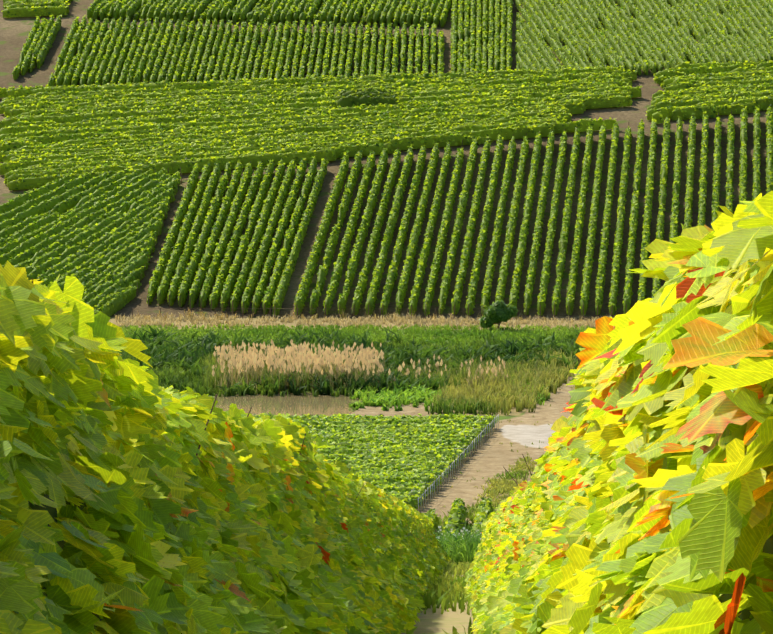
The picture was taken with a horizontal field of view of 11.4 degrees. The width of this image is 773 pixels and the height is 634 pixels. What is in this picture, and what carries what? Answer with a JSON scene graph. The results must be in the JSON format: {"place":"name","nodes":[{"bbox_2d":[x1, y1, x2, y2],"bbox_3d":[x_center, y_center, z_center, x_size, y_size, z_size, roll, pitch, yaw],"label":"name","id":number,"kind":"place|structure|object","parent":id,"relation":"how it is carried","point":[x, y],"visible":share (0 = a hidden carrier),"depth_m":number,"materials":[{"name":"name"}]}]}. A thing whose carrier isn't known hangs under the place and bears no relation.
{"place":"outdoors","nodes":[
{"label":"outdoors","id":0,"kind":"place"},
{"bbox_2d":[214,392,362,415],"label":"pond water","id":1,"kind":"structure","parent":0,"point":[309,403],"depth_m":293.04,"materials":[{"name":"brown liquid"}]},
{"bbox_2d":[109,317,595,533],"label":"valley field","id":2,"kind":"structure","parent":0,"point":[491,457],"depth_m":271.94,"materials":[{"name":"brown soil"}]},
{"bbox_2d":[195,343,486,392],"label":"reeds","id":3,"kind":"object","parent":2,"relation":"on","point":[210,379],"depth_m":304.06,"materials":[{"name":"plant"}]},
{"bbox_2d":[121,323,595,349],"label":"bank top grass","id":4,"kind":"structure","parent":2,"relation":"on","point":[415,331],"depth_m":350.53,"materials":[{"name":"green plant"}]},
{"bbox_2d":[132,308,601,318],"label":"fence posts","id":5,"kind":"object","parent":2,"relation":"on","point":[257,308],"visible":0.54,"depth_m":366.36,"materials":[{"name":"brown wood"}]},
{"bbox_2d":[252,412,495,508],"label":"vineyard","id":6,"kind":"object","parent":2,"relation":"on","point":[400,457],"visible":0.19,"depth_m":259.57,"materials":[{"name":"green plant"}]},
{"bbox_2d":[403,497,493,538],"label":"vine block ends","id":7,"kind":"object","parent":2,"relation":"on","point":[458,513],"visible":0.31,"depth_m":223.25,"materials":[{"name":"green plant"}]},
{"bbox_2d":[409,414,498,512],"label":"metal vine posts","id":8,"kind":"object","parent":2,"relation":"on","point":[442,474],"visible":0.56,"depth_m":253.14,"materials":[{"name":"grey metal"}]},
{"bbox_2d":[479,300,517,328],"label":"bush","id":9,"kind":"object","parent":2,"relation":"on","point":[497,311],"depth_m":353.18,"materials":[{"name":"green plant"}]},
{"bbox_2d":[436,374,577,534],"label":"track grass","id":10,"kind":"structure","parent":2,"relation":"on","point":[500,486],"depth_m":244.50,"materials":[{"name":"green plant"}]},
{"bbox_2d":[0,0,766,536],"bbox_3d":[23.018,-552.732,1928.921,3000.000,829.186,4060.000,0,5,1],"label":"ground","id":11,"kind":"structure","parent":0,"point":[14,32],"depth_m":404.69,"materials":[{"name":"soil"}]},
{"bbox_2d":[12,14,61,79],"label":"vineyard plot","id":12,"kind":"object","parent":11,"relation":"on","point":[37,45],"visible":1,"depth_m":470.86,"materials":[{"name":"green plant"}]},
{"bbox_2d":[1,0,73,17],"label":"vineyard plot","id":13,"kind":"object","parent":11,"relation":"on","point":[23,8],"visible":1,"depth_m":490.03,"materials":[{"name":"green plant"}]},
{"bbox_2d":[0,167,180,316],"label":"vineyard plot","id":14,"kind":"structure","parent":11,"relation":"on","point":[97,240],"depth_m":392.31,"materials":[{"name":"green plant"}]},
{"bbox_2d":[146,156,328,315],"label":"vineyard plot","id":15,"kind":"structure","parent":11,"relation":"on","point":[181,283],"depth_m":389.38,"materials":[{"name":"green plant"}]},
{"bbox_2d":[47,15,444,86],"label":"vineyard plot","id":16,"kind":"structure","parent":11,"relation":"on","point":[92,42],"depth_m":465.71,"materials":[{"name":"green plant"}]},
{"bbox_2d":[87,0,451,26],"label":"vineyard plot","id":17,"kind":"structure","parent":11,"relation":"on","point":[368,11],"depth_m":486.89,"materials":[{"name":"green plant"}]},
{"bbox_2d":[117,337,580,396],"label":"tall bank grass","id":18,"kind":"structure","parent":11,"relation":"on","point":[179,380],"depth_m":308.69,"materials":[{"name":"green plant"}]},
{"bbox_2d":[211,339,507,393],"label":"reed plumes","id":19,"kind":"object","parent":11,"relation":"on","point":[317,362],"depth_m":304.99,"materials":[{"name":"beige plant"}]},
{"bbox_2d":[131,325,595,395],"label":"reeds","id":20,"kind":"object","parent":11,"relation":"on","point":[160,341],"visible":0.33,"depth_m":323.55,"materials":[{"name":"green plant"}]},
{"bbox_2d":[114,309,618,327],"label":"dry grass","id":21,"kind":"structure","parent":11,"relation":"on","point":[214,320],"depth_m":362.03,"materials":[{"name":"beige plant"}]},
{"bbox_2d":[337,87,396,106],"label":"bush","id":22,"kind":"object","parent":11,"relation":"on","point":[366,96],"visible":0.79,"depth_m":439.59,"materials":[{"name":"green plant"}]},
{"bbox_2d":[0,60,772,190],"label":"vineyard plot","id":23,"kind":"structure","parent":11,"relation":"on","point":[48,133],"depth_m":435.93,"materials":[{"name":"green plant"}]},
{"bbox_2d":[394,559,474,633],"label":"aisle grass","id":24,"kind":"structure","parent":11,"relation":"on","point":[447,590],"depth_m":63.72,"materials":[{"name":"green plant"}]},
{"bbox_2d":[433,517,481,565],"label":"headland weeds","id":25,"kind":"object","parent":11,"relation":"on","point":[463,548],"depth_m":148.09,"materials":[{"name":"green plant"}]},
{"bbox_2d":[450,0,512,74],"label":"vineyard plot","id":26,"kind":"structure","parent":11,"relation":"on","point":[476,57],"depth_m":470.99,"materials":[{"name":"green plant"}]},
{"bbox_2d":[426,346,575,414],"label":"grass mound","id":27,"kind":"object","parent":11,"relation":"on","point":[521,388],"depth_m":296.76,"materials":[{"name":"plant"}]},
{"bbox_2d":[294,106,772,315],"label":"vineyard plot","id":28,"kind":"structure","parent":11,"relation":"on","point":[337,274],"depth_m":395.07,"materials":[{"name":"green plant"}]},
{"bbox_2d":[515,0,772,74],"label":"vineyard plot","id":29,"kind":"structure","parent":11,"relation":"on","point":[652,36],"depth_m":471.19,"materials":[{"name":"green plant"}]},
{"bbox_2d":[349,383,449,411],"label":"leafy plants","id":30,"kind":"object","parent":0,"point":[416,395],"depth_m":293.29,"materials":[{"name":"green plant"}]},
{"bbox_2d":[137,110,731,318],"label":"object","id":31,"kind":"structure","parent":0,"point":[339,304],"depth_m":367.96,"materials":[{"name":"brown wood"}]},
{"bbox_2d":[401,575,474,633],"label":"dirt slope","id":32,"kind":"structure","parent":0,"point":[431,622],"depth_m":49.00,"materials":[{"name":"beige soil"}]}
]}

